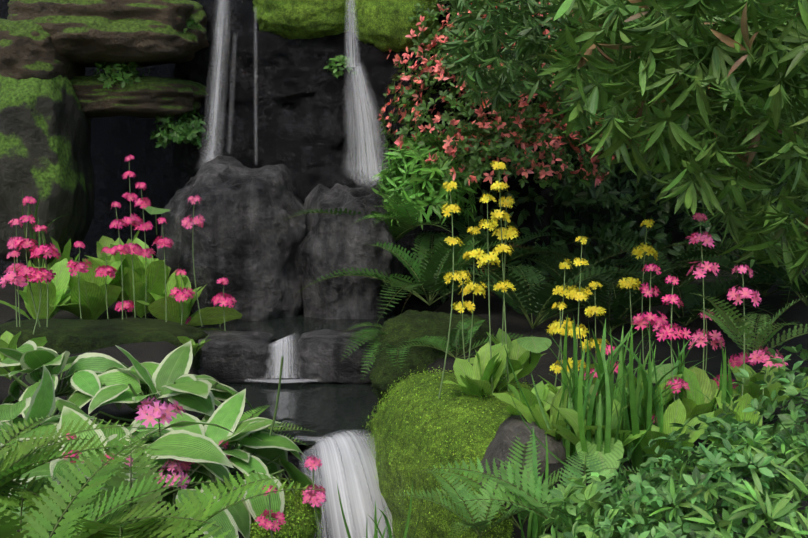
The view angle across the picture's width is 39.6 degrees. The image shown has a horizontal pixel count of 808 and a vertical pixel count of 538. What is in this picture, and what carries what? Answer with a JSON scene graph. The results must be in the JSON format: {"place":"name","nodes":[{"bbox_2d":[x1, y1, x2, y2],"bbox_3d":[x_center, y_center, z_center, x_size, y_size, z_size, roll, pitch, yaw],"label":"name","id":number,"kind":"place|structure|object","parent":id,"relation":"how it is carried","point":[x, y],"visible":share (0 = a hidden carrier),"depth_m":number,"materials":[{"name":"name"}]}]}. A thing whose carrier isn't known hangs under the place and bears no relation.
{"place":"outdoors","nodes":[
{"label":"outdoors","id":0,"kind":"place"},
{"bbox_2d":[6,291,448,339],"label":"pond","id":1,"kind":"structure","parent":0,"point":[299,325],"depth_m":8.21,"materials":[{"name":"black liquid"}]},
{"bbox_2d":[219,380,380,444],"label":"pond","id":2,"kind":"structure","parent":0,"point":[331,409],"depth_m":6.82,"materials":[{"name":"black liquid"}]},
{"bbox_2d":[197,330,274,383],"bbox_3d":[-1.209,0.596,7.619,0.672,0.334,0.468,0,7,1],"label":"rock","id":3,"kind":"object","parent":2,"relation":"on","point":[228,357],"visible":0.54,"depth_m":7.41,"materials":[{"name":"grey stone"}]},
{"bbox_2d":[266,353,301,380],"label":"waterfall","id":4,"kind":"structure","parent":2,"relation":"on","point":[294,365],"depth_m":7.49,"materials":[{"name":"white liquid"}]},
{"bbox_2d":[248,379,362,442],"bbox_3d":[-0.629,0.823,6.745,0.489,0.031,1.584,-2,7,-15],"label":"weir foam","id":5,"kind":"object","parent":2,"relation":"on","point":[300,435],"visible":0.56,"depth_m":7.32,"materials":[{"name":"white"}]},
{"bbox_2d":[262,0,385,377],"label":"waterfalls","id":6,"kind":"object","parent":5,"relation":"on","point":[360,159],"visible":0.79,"depth_m":8.88,"materials":[{"name":"white liquid"}]},
{"bbox_2d":[296,329,378,383],"bbox_3d":[-0.407,0.589,7.594,0.629,0.328,0.472,0,7,1],"label":"rock","id":7,"kind":"object","parent":2,"relation":"on","point":[320,355],"visible":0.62,"depth_m":7.39,"materials":[{"name":"grey stone"}]},
{"bbox_2d":[369,310,496,402],"bbox_3d":[0.217,0.576,6.974,0.852,0.552,0.805,0,7,1],"label":"mossy rock","id":8,"kind":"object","parent":2,"relation":"on","point":[385,373],"depth_m":6.94,"materials":[{"name":"green stone"}]},
{"bbox_2d":[0,215,807,537],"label":"ground","id":9,"kind":"structure","parent":0,"point":[518,323],"depth_m":6.87,"materials":[{"name":"black soil"}]},
{"bbox_2d":[0,74,94,264],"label":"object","id":10,"kind":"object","parent":9,"relation":"on","point":[45,132],"depth_m":8.56,"materials":[{"name":"stone"}]},
{"bbox_2d":[0,19,84,79],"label":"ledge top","id":11,"kind":"object","parent":10,"relation":"on","point":[27,49],"visible":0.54,"depth_m":8.51,"materials":[{"name":"stone"}]},
{"bbox_2d":[0,318,207,369],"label":"mossy rock","id":12,"kind":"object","parent":9,"relation":"on","point":[73,336],"depth_m":7.20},
{"bbox_2d":[0,340,321,537],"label":"variegated hosta","id":13,"kind":"object","parent":9,"relation":"on","point":[187,437],"visible":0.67,"depth_m":4.18,"materials":[{"name":"green plant"}]},
{"bbox_2d":[156,155,307,320],"bbox_3d":[-1.296,-0.117,8.806,1.263,1.542,1.301,0,7,1],"label":"boulder","id":14,"kind":"object","parent":9,"relation":"on","point":[247,239],"visible":0.71,"depth_m":8.25,"materials":[{"name":"grey stone"}]},
{"bbox_2d":[200,0,383,186],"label":"thin waterfalls","id":15,"kind":"object","parent":14,"relation":"attached to","point":[217,74],"visible":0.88,"depth_m":8.91,"materials":[{"name":"white liquid"}]},
{"bbox_2d":[238,483,315,537],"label":"moss mound","id":16,"kind":"object","parent":9,"relation":"on","point":[311,532],"visible":0.21,"depth_m":3.90,"materials":[{"name":"green plant"}]},
{"bbox_2d":[235,470,323,537],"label":"moss leaflets","id":17,"kind":"object","parent":16,"relation":"on","point":[293,516],"visible":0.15,"depth_m":3.88,"materials":[{"name":"green plant"}]},
{"bbox_2d":[0,0,557,290],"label":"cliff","id":18,"kind":"structure","parent":9,"relation":"on","point":[115,141],"depth_m":10.09,"materials":[{"name":"black stone"}]},
{"bbox_2d":[69,76,208,117],"bbox_3d":[-2.424,-1.439,9.414,1.628,0.347,1.082,0,7,1],"label":"ledge","id":19,"kind":"object","parent":18,"relation":"attached to","point":[149,97],"visible":0.58,"depth_m":8.93,"materials":[{"name":"stone"}]},
{"bbox_2d":[7,0,208,67],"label":"mossy rock","id":20,"kind":"object","parent":19,"relation":"on","point":[145,33],"visible":0.73,"depth_m":8.57,"materials":[{"name":"brown stone"}]},
{"bbox_2d":[172,0,475,292],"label":"cliff","id":21,"kind":"structure","parent":9,"relation":"on","point":[241,14],"depth_m":9.37,"materials":[{"name":"black stone"}]},
{"bbox_2d":[189,99,350,171],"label":"cliff block","id":22,"kind":"structure","parent":21,"relation":"attached to","point":[287,135],"depth_m":9.24,"materials":[{"name":"black stone"}]},
{"bbox_2d":[185,29,398,103],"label":"cliff block","id":23,"kind":"structure","parent":21,"relation":"attached to","point":[289,83],"depth_m":9.23,"materials":[{"name":"black stone"}]},
{"bbox_2d":[178,28,287,71],"bbox_3d":[-1.393,-1.845,9.698,1.083,0.436,1.124,0,7,1],"label":"rock","id":24,"kind":"object","parent":23,"relation":"on","point":[269,51],"visible":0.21,"depth_m":9.20,"materials":[{"name":"black stone"}]},
{"bbox_2d":[253,0,353,38],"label":"mossy rock","id":25,"kind":"object","parent":21,"relation":"attached to","point":[300,19],"visible":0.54,"depth_m":9.05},
{"bbox_2d":[287,165,380,187],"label":"cliff block","id":26,"kind":"structure","parent":21,"relation":"attached to","point":[294,172],"depth_m":9.23,"materials":[{"name":"grey stone"}]},
{"bbox_2d":[289,43,442,144],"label":"cliff block","id":27,"kind":"structure","parent":21,"relation":"attached to","point":[375,63],"depth_m":9.23,"materials":[{"name":"black stone"}]},
{"bbox_2d":[351,0,439,51],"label":"mossy rock","id":28,"kind":"object","parent":27,"relation":"on","point":[383,25],"visible":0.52,"depth_m":9.03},
{"bbox_2d":[279,449,387,537],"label":"cascade rock","id":29,"kind":"object","parent":9,"relation":"on","point":[293,460],"depth_m":5.66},
{"bbox_2d":[299,429,392,537],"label":"cascade","id":30,"kind":"object","parent":29,"relation":"on","point":[360,507],"visible":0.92,"depth_m":5.57,"materials":[{"name":"white liquid"}]},
{"bbox_2d":[294,183,404,318],"bbox_3d":[-0.422,-0.041,8.731,0.852,1.257,1.037,0,7,1],"label":"boulder","id":31,"kind":"object","parent":9,"relation":"on","point":[329,244],"visible":0.79,"depth_m":8.32,"materials":[{"name":"grey stone"}]},
{"bbox_2d":[293,166,358,203],"bbox_3d":[-0.629,-0.632,9.068,0.543,0.402,0.638,0,7,1],"label":"boulder","id":32,"kind":"object","parent":31,"relation":"on","point":[307,182],"visible":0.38,"depth_m":8.81,"materials":[{"name":"grey stone"}]},
{"bbox_2d":[1,207,697,500],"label":"leaf petioles","id":33,"kind":"object","parent":9,"relation":"on","point":[63,390],"visible":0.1,"depth_m":4.85,"materials":[{"name":"green plant"}]},
{"bbox_2d":[22,190,738,537],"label":"strap leaves","id":34,"kind":"object","parent":9,"relation":"on","point":[635,418],"visible":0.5,"depth_m":4.38,"materials":[{"name":"green plant"}]},
{"bbox_2d":[0,154,807,537],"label":"primula","id":35,"kind":"object","parent":9,"relation":"on","point":[63,294],"depth_m":5.29,"materials":[{"name":"plant"}]},
{"bbox_2d":[0,192,807,537],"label":"ferns","id":36,"kind":"object","parent":9,"relation":"on","point":[48,506],"visible":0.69,"depth_m":4.37,"materials":[{"name":"green plant"}]},
{"bbox_2d":[140,205,724,473],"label":"round leaves","id":37,"kind":"object","parent":9,"relation":"on","point":[536,345],"visible":0.56,"depth_m":4.24,"materials":[{"name":"green plant"}]},
{"bbox_2d":[90,0,807,537],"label":"shrub foliage","id":38,"kind":"object","parent":9,"relation":"on","point":[654,86],"visible":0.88,"depth_m":4.87,"materials":[{"name":"green plant"}]},
{"bbox_2d":[368,372,586,537],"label":"moss mound","id":39,"kind":"object","parent":9,"relation":"on","point":[432,529],"visible":0.42,"depth_m":5.20,"materials":[{"name":"green plant"}]},
{"bbox_2d":[363,365,585,537],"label":"moss mound leaflets","id":40,"kind":"object","parent":39,"relation":"on","point":[379,405],"visible":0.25,"depth_m":5.24,"materials":[{"name":"green plant"}]},
{"bbox_2d":[479,415,565,510],"bbox_3d":[0.498,0.815,4.676,0.374,0.388,0.466,0,7,1],"label":"mound rock","id":41,"kind":"object","parent":39,"relation":"on","point":[510,428],"visible":0.42,"depth_m":4.53,"materials":[{"name":"stone"}]},
{"bbox_2d":[552,24,807,242],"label":"foliage wall","id":42,"kind":"structure","parent":9,"relation":"on","point":[672,221],"depth_m":12.42,"materials":[{"name":"plant"}]}
]}

